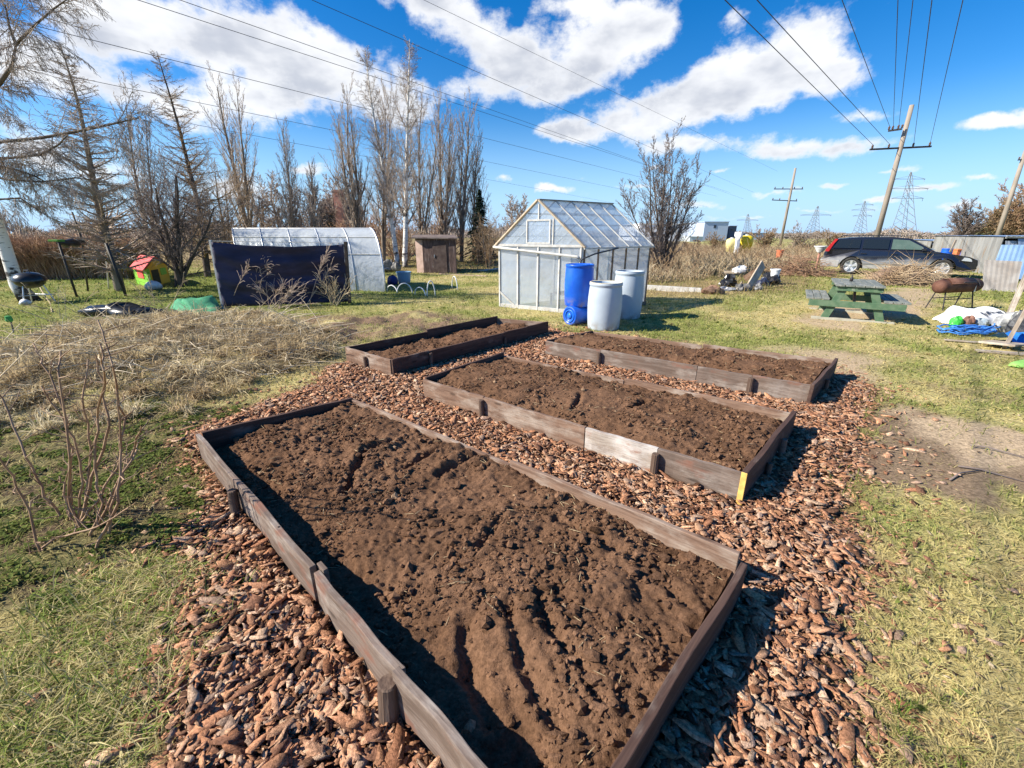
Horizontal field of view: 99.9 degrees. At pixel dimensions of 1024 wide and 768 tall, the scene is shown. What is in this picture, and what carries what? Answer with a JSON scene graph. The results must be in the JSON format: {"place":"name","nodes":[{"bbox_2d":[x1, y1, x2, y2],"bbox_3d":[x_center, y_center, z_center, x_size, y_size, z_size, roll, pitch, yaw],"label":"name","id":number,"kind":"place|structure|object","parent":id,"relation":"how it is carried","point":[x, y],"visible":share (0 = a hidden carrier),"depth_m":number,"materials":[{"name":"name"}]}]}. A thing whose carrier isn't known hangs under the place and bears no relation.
{"place":"outdoors","nodes":[
{"label":"outdoors","id":0,"kind":"place"},
{"bbox_2d":[1,17,598,166],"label":"power line","id":1,"kind":"object","parent":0,"point":[289,89],"visible":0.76,"depth_m":21.47,"materials":[{"name":"grey metal"}]},
{"bbox_2d":[139,0,726,191],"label":"power line","id":2,"kind":"object","parent":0,"point":[355,70],"visible":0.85,"depth_m":20.72,"materials":[{"name":"grey metal"}]},
{"bbox_2d":[180,0,742,198],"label":"power line","id":3,"kind":"object","parent":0,"point":[380,70],"visible":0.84,"depth_m":21.79,"materials":[{"name":"grey metal"}]},
{"bbox_2d":[166,253,812,296],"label":"dry grass","id":4,"kind":"structure","parent":0,"point":[688,281],"depth_m":14.65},
{"bbox_2d":[0,233,1023,767],"bbox_3d":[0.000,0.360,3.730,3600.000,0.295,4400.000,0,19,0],"label":"ground","id":5,"kind":"structure","parent":0,"point":[972,487],"depth_m":3.54,"materials":[{"name":"plant"}]},
{"bbox_2d":[11,270,55,301],"bbox_3d":[-11.848,-2.403,10.617,0.636,0.807,0.623,13,23,33],"label":"kettle grill","id":6,"kind":"object","parent":5,"relation":"on","point":[28,279],"visible":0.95,"depth_m":10.42,"materials":[{"name":"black metal"}]},
{"bbox_2d":[21,282,105,318],"bbox_3d":[-8.989,-1.724,8.835,1.697,0.750,0.426,-4,20,-11],"label":"dry weed","id":7,"kind":"object","parent":5,"relation":"on","point":[63,297],"visible":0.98,"depth_m":8.75,"materials":[{"name":"plant"}]},
{"bbox_2d":[48,212,88,296],"bbox_3d":[-12.187,-3.653,12.047,0.563,2.220,1.635,-10,22,-26],"label":"canopy frame","id":8,"kind":"object","parent":5,"relation":"on","point":[69,242],"visible":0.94,"depth_m":11.64,"materials":[{"name":"metal"}]},
{"bbox_2d":[0,228,154,279],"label":"dry hedge","id":9,"kind":"object","parent":5,"relation":"on","point":[29,253],"visible":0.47,"depth_m":15.89,"materials":[{"name":"plant"}]},
{"bbox_2d":[0,320,165,554],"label":"bare cane bush","id":10,"kind":"object","parent":5,"relation":"on","point":[108,505],"visible":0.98,"depth_m":2.36,"materials":[{"name":"brown plant"}]},
{"bbox_2d":[0,0,181,300],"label":"birch tree","id":11,"kind":"object","parent":5,"relation":"on","point":[9,261],"visible":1,"depth_m":9.73,"materials":[{"name":"brown plant"}]},
{"bbox_2d":[29,44,169,291],"bbox_3d":[-11.790,-5.550,11.780,3.020,6.094,2.949,4,20,11],"label":"larch tree","id":12,"kind":"object","parent":5,"relation":"on","point":[103,222],"visible":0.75,"depth_m":11.98,"materials":[{"name":"brown plant"}]},
{"bbox_2d":[104,243,126,295],"bbox_3d":[-10.774,-3.102,11.704,0.186,1.404,0.068,0,19,0],"label":"leaning post","id":13,"kind":"object","parent":5,"relation":"on","point":[115,268],"visible":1,"depth_m":11.68,"materials":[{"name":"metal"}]},
{"bbox_2d":[77,302,166,316],"bbox_3d":[-8.346,-1.602,9.149,1.581,0.291,0.642,0,19,0],"label":"plastic sheet","id":14,"kind":"object","parent":5,"relation":"on","point":[92,310],"visible":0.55,"depth_m":8.98,"materials":[{"name":"black plastic"}]},
{"bbox_2d":[105,69,168,258],"bbox_3d":[-14.044,-7.667,16.203,1.658,7.158,1.888,0,19,0],"label":"bare tree","id":15,"kind":"object","parent":5,"relation":"on","point":[146,134],"visible":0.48,"depth_m":16.12,"materials":[{"name":"brown plant"}]},
{"bbox_2d":[130,255,170,284],"bbox_3d":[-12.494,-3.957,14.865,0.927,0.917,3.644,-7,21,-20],"label":"playhouse","id":16,"kind":"object","parent":5,"relation":"on","point":[159,272],"visible":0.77,"depth_m":14.28,"materials":[{"name":"plastic"}]},
{"bbox_2d":[129,270,192,311],"bbox_3d":[-6.752,-1.700,8.309,1.127,1.051,0.428,-13,23,-32],"label":"dry weed","id":17,"kind":"object","parent":5,"relation":"on","point":[147,304],"visible":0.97,"depth_m":8.21,"materials":[{"name":"plant"}]},
{"bbox_2d":[95,133,244,286],"bbox_3d":[-10.686,-5.310,13.544,3.204,4.518,3.638,13,23,33],"label":"bare tree","id":18,"kind":"object","parent":5,"relation":"on","point":[175,253],"visible":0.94,"depth_m":13.45,"materials":[{"name":"brown plant"}]},
{"bbox_2d":[0,306,346,440],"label":"dry tussocks","id":19,"kind":"object","parent":5,"relation":"on","point":[202,391],"visible":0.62,"depth_m":4.98,"materials":[{"name":"beige plant"}]},
{"bbox_2d":[0,299,348,767],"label":"dry straw","id":20,"kind":"object","parent":5,"relation":"on","point":[114,681],"visible":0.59,"depth_m":1.86,"materials":[{"name":"beige plant"}]},
{"bbox_2d":[0,294,368,410],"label":"dead stalks","id":21,"kind":"object","parent":5,"relation":"on","point":[89,350],"visible":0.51,"depth_m":5.70,"materials":[{"name":"plant"}]},
{"bbox_2d":[138,50,251,276],"bbox_3d":[-11.934,-7.715,15.872,3.978,7.461,3.579,-14,24,-34],"label":"larch tree","id":22,"kind":"object","parent":5,"relation":"on","point":[189,170],"visible":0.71,"depth_m":15.66,"materials":[{"name":"brown plant"}]},
{"bbox_2d":[170,295,221,312],"bbox_3d":[-7.164,-1.826,9.686,0.998,0.287,2.082,-12,23,-31],"label":"garden net","id":23,"kind":"object","parent":5,"relation":"on","point":[209,302],"visible":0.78,"depth_m":9.56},
{"bbox_2d":[156,134,266,257],"bbox_3d":[-12.918,-7.578,18.362,4.223,5.556,4.017,0,19,0],"label":"bare tree","id":24,"kind":"object","parent":5,"relation":"on","point":[217,188],"visible":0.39,"depth_m":18.27,"materials":[{"name":"brown plant"}]},
{"bbox_2d":[199,62,264,227],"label":"poplar tree","id":25,"kind":"object","parent":5,"relation":"on","point":[232,159],"visible":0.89,"depth_m":19.60,"materials":[{"name":"brown plant"}]},
{"bbox_2d":[242,184,285,227],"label":"bare tree","id":26,"kind":"object","parent":5,"relation":"on","point":[263,225],"visible":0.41,"depth_m":31.27,"materials":[{"name":"brown plant"}]},
{"bbox_2d":[251,170,307,227],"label":"bare tree","id":27,"kind":"object","parent":5,"relation":"on","point":[273,205],"visible":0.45,"depth_m":31.11,"materials":[{"name":"brown plant"}]},
{"bbox_2d":[209,240,350,308],"bbox_3d":[-5.273,-2.541,9.994,2.894,1.536,0.148,-6,20,-16],"label":"fabric screen","id":28,"kind":"object","parent":5,"relation":"on","point":[295,264],"visible":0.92,"depth_m":9.92,"materials":[{"name":"blue fabric"}]},
{"bbox_2d":[250,273,319,308],"bbox_3d":[-5.091,-2.087,9.754,1.697,0.828,0.836,0,19,0],"label":"dry weed","id":29,"kind":"object","parent":5,"relation":"on","point":[279,292],"visible":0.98,"depth_m":9.76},
{"bbox_2d":[274,117,304,227],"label":"poplar tree","id":30,"kind":"object","parent":5,"relation":"on","point":[292,222],"visible":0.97,"depth_m":20.28,"materials":[{"name":"brown plant"}]},
{"bbox_2d":[283,182,332,227],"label":"bare tree","id":31,"kind":"object","parent":5,"relation":"on","point":[305,205],"visible":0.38,"depth_m":31.44,"materials":[{"name":"brown plant"}]},
{"bbox_2d":[232,227,385,291],"bbox_3d":[-6.600,-4.025,13.698,5.949,1.819,1.966,2,19,5],"label":"tunnel greenhouse","id":32,"kind":"object","parent":5,"relation":"on","point":[366,266],"visible":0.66,"depth_m":12.84,"materials":[{"name":"plastic"}]},
{"bbox_2d":[299,155,329,227],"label":"poplar tree","id":33,"kind":"object","parent":5,"relation":"on","point":[312,199],"visible":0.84,"depth_m":20.37,"materials":[{"name":"brown plant"}]},
{"bbox_2d":[305,243,338,305],"bbox_3d":[-4.464,-2.614,10.277,0.962,1.473,0.660,0,19,0],"label":"dry weed","id":34,"kind":"object","parent":5,"relation":"on","point":[320,266],"visible":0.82,"depth_m":10.04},
{"bbox_2d":[302,166,362,227],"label":"bare tree","id":35,"kind":"object","parent":5,"relation":"on","point":[331,201],"visible":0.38,"depth_m":31.32,"materials":[{"name":"grey plant"}]},
{"bbox_2d":[307,270,360,305],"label":"dry weed","id":36,"kind":"object","parent":5,"relation":"on","point":[334,292],"visible":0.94,"depth_m":10.14,"materials":[{"name":"plant"}]},
{"bbox_2d":[316,190,365,227],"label":"brick building","id":37,"kind":"structure","parent":5,"relation":"on","point":[339,207],"depth_m":31.39,"materials":[{"name":"brick"}]},
{"bbox_2d":[318,72,373,227],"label":"poplar tree","id":38,"kind":"object","parent":5,"relation":"on","point":[356,215],"visible":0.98,"depth_m":20.97,"materials":[{"name":"brown plant"}]},
{"bbox_2d":[323,194,395,252],"bbox_3d":[-8.934,-8.450,24.456,4.770,4.408,3.063,0,19,0],"label":"bare shrub","id":39,"kind":"object","parent":5,"relation":"on","point":[368,222],"visible":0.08,"depth_m":24.50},
{"bbox_2d":[352,45,411,263],"bbox_3d":[-5.911,-10.791,21.265,2.963,9.685,3.520,10,22,27],"label":"birch tree","id":40,"kind":"object","parent":5,"relation":"on","point":[389,216],"visible":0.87,"depth_m":20.81,"materials":[{"name":"brown plant"}]},
{"bbox_2d":[364,73,403,260],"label":"poplar tree","id":41,"kind":"object","parent":5,"relation":"on","point":[383,234],"visible":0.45,"depth_m":22.49,"materials":[{"name":"brown plant"}]},
{"bbox_2d":[365,199,426,260],"bbox_3d":[-6.632,-9.270,26.094,4.704,4.516,4.280,0,19,0],"label":"bare shrub","id":42,"kind":"object","parent":5,"relation":"on","point":[399,237],"visible":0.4,"depth_m":26.36,"materials":[{"name":"plant"}]},
{"bbox_2d":[368,36,437,267],"bbox_3d":[-5.112,-10.321,19.800,3.224,9.774,3.009,10,22,25],"label":"birch tree","id":43,"kind":"object","parent":5,"relation":"on","point":[405,182],"visible":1,"depth_m":19.77,"materials":[{"name":"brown plant"}]},
{"bbox_2d":[401,87,443,234],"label":"poplar tree","id":44,"kind":"object","parent":5,"relation":"on","point":[423,203],"visible":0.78,"depth_m":23.42,"materials":[{"name":"brown plant"}]},
{"bbox_2d":[411,235,457,273],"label":"shed","id":45,"kind":"structure","parent":5,"relation":"on","point":[435,253],"depth_m":18.47,"materials":[{"name":"wood"}]},
{"bbox_2d":[432,241,446,272],"bbox_3d":[-3.099,-5.430,18.428,0.613,1.294,0.057,3,20,9],"label":"door","id":46,"kind":"structure","parent":45,"relation":"in","point":[439,247],"depth_m":18.42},
{"bbox_2d":[413,209,474,259],"bbox_3d":[-3.891,-8.721,25.496,3.703,3.262,2.468,-5,20,-15],"label":"bare shrub","id":47,"kind":"object","parent":5,"relation":"on","point":[438,230],"visible":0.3,"depth_m":25.17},
{"bbox_2d":[424,85,466,234],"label":"poplar tree","id":48,"kind":"object","parent":5,"relation":"on","point":[441,203],"visible":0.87,"depth_m":24.25,"materials":[{"name":"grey plant"}]},
{"bbox_2d":[345,316,548,375],"bbox_3d":[-0.764,-0.667,6.506,1.053,0.272,3.196,17,26,40],"label":"raised bed","id":49,"kind":"object","parent":5,"relation":"on","point":[358,355],"visible":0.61,"depth_m":6.09,"materials":[{"name":"wood"}]},
{"bbox_2d":[367,323,527,358],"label":"garden soil","id":50,"kind":"structure","parent":49,"relation":"in","point":[423,344],"depth_m":6.37,"materials":[{"name":"soil"}]},
{"bbox_2d":[446,89,483,261],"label":"poplar tree","id":51,"kind":"object","parent":5,"relation":"on","point":[461,215],"visible":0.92,"depth_m":24.20,"materials":[{"name":"brown plant"}]},
{"bbox_2d":[195,397,747,767],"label":"raised bed","id":52,"kind":"object","parent":5,"relation":"on","point":[426,719],"visible":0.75,"depth_m":1.83,"materials":[{"name":"wood"}]},
{"bbox_2d":[215,402,731,767],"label":"garden soil","id":53,"kind":"structure","parent":52,"relation":"in","point":[511,617],"depth_m":2.02,"materials":[{"name":"soil"}]},
{"bbox_2d":[460,118,489,260],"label":"poplar tree","id":54,"kind":"object","parent":5,"relation":"on","point":[473,198],"visible":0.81,"depth_m":24.40,"materials":[{"name":"brown plant"}]},
{"bbox_2d":[459,189,498,262],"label":"spruce tree","id":55,"kind":"object","parent":5,"relation":"on","point":[479,203],"visible":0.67,"depth_m":24.15,"materials":[{"name":"green plant"}]},
{"bbox_2d":[462,219,498,263],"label":"bare shrub","id":56,"kind":"object","parent":5,"relation":"on","point":[478,254],"visible":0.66,"depth_m":23.78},
{"bbox_2d":[468,206,500,267],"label":"bare shrub","id":57,"kind":"object","parent":5,"relation":"on","point":[489,243],"visible":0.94,"depth_m":20.84,"materials":[{"name":"brown plant"}]},
{"bbox_2d":[3,213,968,239],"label":"treeline","id":58,"kind":"object","parent":5,"relation":"on","point":[912,234],"visible":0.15,"depth_m":122.70,"materials":[{"name":"plant"}]},
{"bbox_2d":[0,304,992,766],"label":"ground weeds","id":59,"kind":"object","parent":5,"relation":"on","point":[198,502],"visible":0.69,"depth_m":2.80,"materials":[{"name":"green plant"}]},
{"bbox_2d":[0,321,1023,767],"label":"bark mulch","id":60,"kind":"object","parent":5,"relation":"on","point":[222,723],"visible":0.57,"depth_m":1.91,"materials":[{"name":"wood"}]},
{"bbox_2d":[0,304,1023,767],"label":"fallen leaves","id":61,"kind":"object","parent":5,"relation":"on","point":[990,664],"visible":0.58,"depth_m":1.91,"materials":[{"name":"brown plant"}]},
{"bbox_2d":[501,193,529,234],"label":"bare tree","id":62,"kind":"object","parent":5,"relation":"on","point":[514,207],"visible":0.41,"depth_m":31.77,"materials":[{"name":"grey plant"}]},
{"bbox_2d":[493,199,654,312],"bbox_3d":[1.441,-2.951,9.889,3.167,2.316,2.083,-14,24,-35],"label":"greenhouse","id":63,"kind":"object","parent":5,"relation":"on","point":[558,235],"visible":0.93,"depth_m":9.39,"materials":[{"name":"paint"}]},
{"bbox_2d":[563,306,586,324],"bbox_3d":[1.280,-1.329,8.206,0.546,0.370,0.370,-15,24,-36],"label":"barrel","id":64,"kind":"object","parent":5,"relation":"on","point":[572,315],"visible":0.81,"depth_m":8.03,"materials":[{"name":"blue plastic"}]},
{"bbox_2d":[564,263,593,306],"bbox_3d":[1.261,-1.864,8.096,0.541,0.763,0.541,0,19,0],"label":"barrel","id":65,"kind":"object","parent":64,"relation":"on","point":[579,277],"visible":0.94,"depth_m":7.89,"materials":[{"name":"blue plastic"}]},
{"bbox_2d":[587,280,622,330],"bbox_3d":[1.666,-1.411,7.735,0.606,0.837,0.606,0,19,0],"label":"barrel","id":66,"kind":"object","parent":5,"relation":"on","point":[604,308],"visible":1,"depth_m":7.51,"materials":[{"name":"white plastic"}]},
{"bbox_2d":[423,352,796,505],"bbox_3d":[0.713,0.204,4.061,3.199,0.249,1.414,14,24,35],"label":"raised bed","id":67,"kind":"object","parent":5,"relation":"on","point":[734,484],"visible":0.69,"depth_m":3.38,"materials":[{"name":"wood"}]},
{"bbox_2d":[435,357,782,471],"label":"garden soil","id":68,"kind":"structure","parent":67,"relation":"in","point":[691,425],"depth_m":3.71,"materials":[{"name":"soil"}]},
{"bbox_2d":[615,270,644,319],"bbox_3d":[2.359,-1.820,8.743,0.596,0.941,0.596,0,19,0],"label":"barrel","id":69,"kind":"object","parent":5,"relation":"on","point":[632,289],"visible":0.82,"depth_m":8.49,"materials":[{"name":"white plastic"}]},
{"bbox_2d":[618,116,711,274],"bbox_3d":[5.876,-7.196,17.015,3.822,5.758,2.494,0,19,0],"label":"bare tree","id":70,"kind":"object","parent":5,"relation":"on","point":[662,246],"visible":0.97,"depth_m":16.91,"materials":[{"name":"brown plant"}]},
{"bbox_2d":[647,285,701,292],"bbox_3d":[4.828,-2.845,12.901,1.590,0.160,0.100,11,22,29],"label":"edging","id":71,"kind":"object","parent":5,"relation":"on","point":[669,288],"visible":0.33,"depth_m":12.86,"materials":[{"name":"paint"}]},
{"bbox_2d":[545,331,837,405],"bbox_3d":[2.125,-0.322,5.545,3.392,0.255,1.311,12,23,31],"label":"raised bed","id":72,"kind":"object","parent":5,"relation":"on","point":[796,392],"visible":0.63,"depth_m":5.07,"materials":[{"name":"wood"}]},
{"bbox_2d":[553,333,830,384],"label":"garden soil","id":73,"kind":"structure","parent":72,"relation":"in","point":[803,372],"depth_m":5.28,"materials":[{"name":"soil"}]},
{"bbox_2d":[718,273,737,286],"bbox_3d":[7.077,-3.379,13.971,0.646,0.417,0.474,-14,24,-35],"label":"rubbish bag","id":74,"kind":"object","parent":5,"relation":"on","point":[729,280],"visible":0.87,"depth_m":13.87,"materials":[{"name":"black plastic"}]},
{"bbox_2d":[614,238,858,283],"bbox_3d":[12.881,-8.777,28.427,31.524,1.134,14.554,-15,24,-36],"label":"dry scrub","id":75,"kind":"object","parent":5,"relation":"on","point":[720,262],"visible":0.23,"depth_m":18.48,"materials":[{"name":"plant"}]},
{"bbox_2d":[747,261,764,290],"bbox_3d":[7.546,-3.316,13.341,1.570,0.260,0.051,-48,22,-29],"label":"plank","id":76,"kind":"object","parent":5,"relation":"on","point":[756,274],"visible":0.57,"depth_m":13.36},
{"bbox_2d":[745,224,777,248],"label":"bare shrub","id":77,"kind":"object","parent":5,"relation":"on","point":[765,240],"visible":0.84,"depth_m":41.69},
{"bbox_2d":[772,168,802,244],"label":"utility pole","id":78,"kind":"object","parent":5,"relation":"on","point":[787,209],"visible":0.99,"depth_m":57.14,"materials":[{"name":"brown wood"}]},
{"bbox_2d":[764,249,847,277],"bbox_3d":[12.031,-4.995,17.621,3.369,1.048,2.721,0,19,0],"label":"brush heap","id":79,"kind":"object","parent":5,"relation":"on","point":[789,269],"visible":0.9,"depth_m":17.48,"materials":[{"name":"plant"}]},
{"bbox_2d":[785,220,830,249],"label":"bare shrub","id":80,"kind":"object","parent":5,"relation":"on","point":[798,237],"visible":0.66,"depth_m":37.67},
{"bbox_2d":[805,278,911,324],"bbox_3d":[7.050,-1.754,8.919,1.624,0.708,1.510,12,22,30],"label":"picnic table","id":81,"kind":"object","parent":5,"relation":"on","point":[873,298],"visible":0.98,"depth_m":8.50,"materials":[{"name":"green wood"}]},
{"bbox_2d":[820,235,977,276],"bbox_3d":[15.696,-5.291,17.700,4.854,1.556,2.070,13,23,33],"label":"parked car","id":82,"kind":"object","parent":5,"relation":"on","point":[845,252],"visible":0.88,"depth_m":17.25,"materials":[{"name":"blue paint"}]},
{"bbox_2d":[869,104,931,236],"bbox_3d":[25.689,-13.390,29.214,3.986,9.608,0.516,0,19,0],"label":"utility pole","id":83,"kind":"object","parent":5,"relation":"on","point":[899,148],"visible":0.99,"depth_m":28.52,"materials":[{"name":"brown wood"}]},
{"bbox_2d":[725,0,872,144],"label":"power line","id":84,"kind":"object","parent":83,"relation":"attached to","point":[789,62],"visible":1,"depth_m":14.88,"materials":[{"name":"grey metal"}]},
{"bbox_2d":[894,735,914,764],"bbox_3d":[1.329,1.224,1.458,0.113,0.014,0.051,-17,26,-40],"label":"bark piece","id":85,"kind":"object","parent":5,"relation":"on","point":[908,756],"visible":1,"depth_m":1.44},
{"bbox_2d":[839,247,970,286],"bbox_3d":[13.652,-4.061,14.727,4.750,1.203,2.943,-9,21,-24],"label":"brush heap","id":86,"kind":"object","parent":5,"relation":"on","point":[904,271],"visible":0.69,"depth_m":14.40,"materials":[{"name":"plant"}]},
{"bbox_2d":[866,266,943,285],"bbox_3d":[13.671,-3.816,15.007,3.140,0.624,1.806,-8,21,-22],"label":"heap","id":87,"kind":"object","parent":5,"relation":"on","point":[889,269],"visible":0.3,"depth_m":14.54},
{"bbox_2d":[888,172,928,236],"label":"pylon","id":88,"kind":"object","parent":5,"relation":"on","point":[910,175],"visible":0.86,"depth_m":119.54,"materials":[{"name":"silver metal"}]},
{"bbox_2d":[932,235,966,251],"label":"metal shed","id":89,"kind":"structure","parent":5,"relation":"on","point":[942,241],"depth_m":22.42,"materials":[{"name":"paint"}]},
{"bbox_2d":[925,278,983,309],"bbox_3d":[10.171,-2.075,9.854,1.282,0.692,0.400,-5,20,-14],"label":"barrel smoker","id":90,"kind":"object","parent":5,"relation":"on","point":[954,285],"visible":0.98,"depth_m":9.68,"materials":[{"name":"metal"}]},
{"bbox_2d":[942,196,986,234],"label":"bare tree","id":91,"kind":"object","parent":5,"relation":"on","point":[967,226],"visible":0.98,"depth_m":52.58,"materials":[{"name":"brown plant"}]},
{"bbox_2d":[936,323,1000,334],"bbox_3d":[7.893,-0.978,7.436,1.006,0.199,0.447,0,19,0],"label":"rope tangle","id":92,"kind":"object","parent":5,"relation":"on","point":[972,329],"visible":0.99,"depth_m":7.33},
{"bbox_2d":[933,305,1005,323],"bbox_3d":[8.762,-1.318,8.200,0.904,0.333,0.850,3,20,9],"label":"bulk bag","id":93,"kind":"object","parent":5,"relation":"on","point":[990,314],"visible":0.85,"depth_m":8.09,"materials":[{"name":"grey"}]},
{"bbox_2d":[960,235,1023,273],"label":"metal shed","id":94,"kind":"structure","parent":5,"relation":"on","point":[980,248],"depth_m":18.58,"materials":[{"name":"metal"}]},
{"bbox_2d":[974,191,1023,234],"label":"bare tree","id":95,"kind":"object","parent":5,"relation":"on","point":[1006,230],"visible":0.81,"depth_m":52.19,"materials":[{"name":"brown plant"}]},
{"bbox_2d":[978,340,1023,346],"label":"plank","id":96,"kind":"object","parent":5,"relation":"on","point":[1004,343],"visible":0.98,"depth_m":6.45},
{"bbox_2d":[982,260,1021,291],"bbox_3d":[14.718,-3.252,12.923,0.853,0.888,0.438,9,21,23],"label":"leaning sheet","id":97,"kind":"object","parent":5,"relation":"on","point":[998,275],"visible":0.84,"depth_m":12.93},
{"bbox_2d":[988,330,1023,342],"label":"tarpaulin","id":98,"kind":"object","parent":5,"relation":"on","point":[1018,337],"visible":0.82,"depth_m":6.70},
{"bbox_2d":[991,310,1022,332],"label":"scrap bag","id":99,"kind":"object","parent":5,"relation":"on","point":[1003,320],"visible":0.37,"depth_m":7.33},
{"bbox_2d":[995,151,1023,234],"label":"utility pole","id":100,"kind":"object","parent":5,"relation":"on","point":[1008,201],"visible":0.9,"depth_m":41.29,"materials":[{"name":"brown wood"}]},
{"bbox_2d":[996,245,1023,278],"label":"leaning sheet","id":101,"kind":"object","parent":5,"relation":"on","point":[1011,253],"visible":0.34,"depth_m":15.42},
{"bbox_2d":[998,178,1023,234],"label":"bare tree","id":102,"kind":"object","parent":5,"relation":"on","point":[1017,206],"visible":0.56,"depth_m":51.99,"materials":[{"name":"brown plant"}]},
{"bbox_2d":[1004,311,1023,331],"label":"scrap bag","id":103,"kind":"object","parent":5,"relation":"on","point":[1009,326],"visible":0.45,"depth_m":7.04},
{"bbox_2d":[1007,274,1023,311],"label":"plank","id":104,"kind":"object","parent":5,"relation":"on","point":[1016,298],"visible":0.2,"depth_m":7.64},
{"bbox_2d":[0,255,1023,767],"bbox_3d":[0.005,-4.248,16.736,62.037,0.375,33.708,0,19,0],"label":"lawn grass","id":105,"kind":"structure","parent":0,"point":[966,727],"depth_m":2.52,"materials":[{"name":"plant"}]},
{"bbox_2d":[0,0,1023,232],"label":"sky","id":106,"kind":"structure","parent":0,"point":[700,61],"materials":[{"name":"blue"}]},
{"bbox_2d":[312,0,749,190],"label":"power line","id":107,"kind":"object","parent":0,"point":[476,71],"visible":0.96,"depth_m":24.04,"materials":[{"name":"grey metal"}]},
{"bbox_2d":[689,221,729,240],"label":"warehouse","id":108,"kind":"structure","parent":0,"point":[703,228],"depth_m":99.03,"materials":[{"name":"grey"}]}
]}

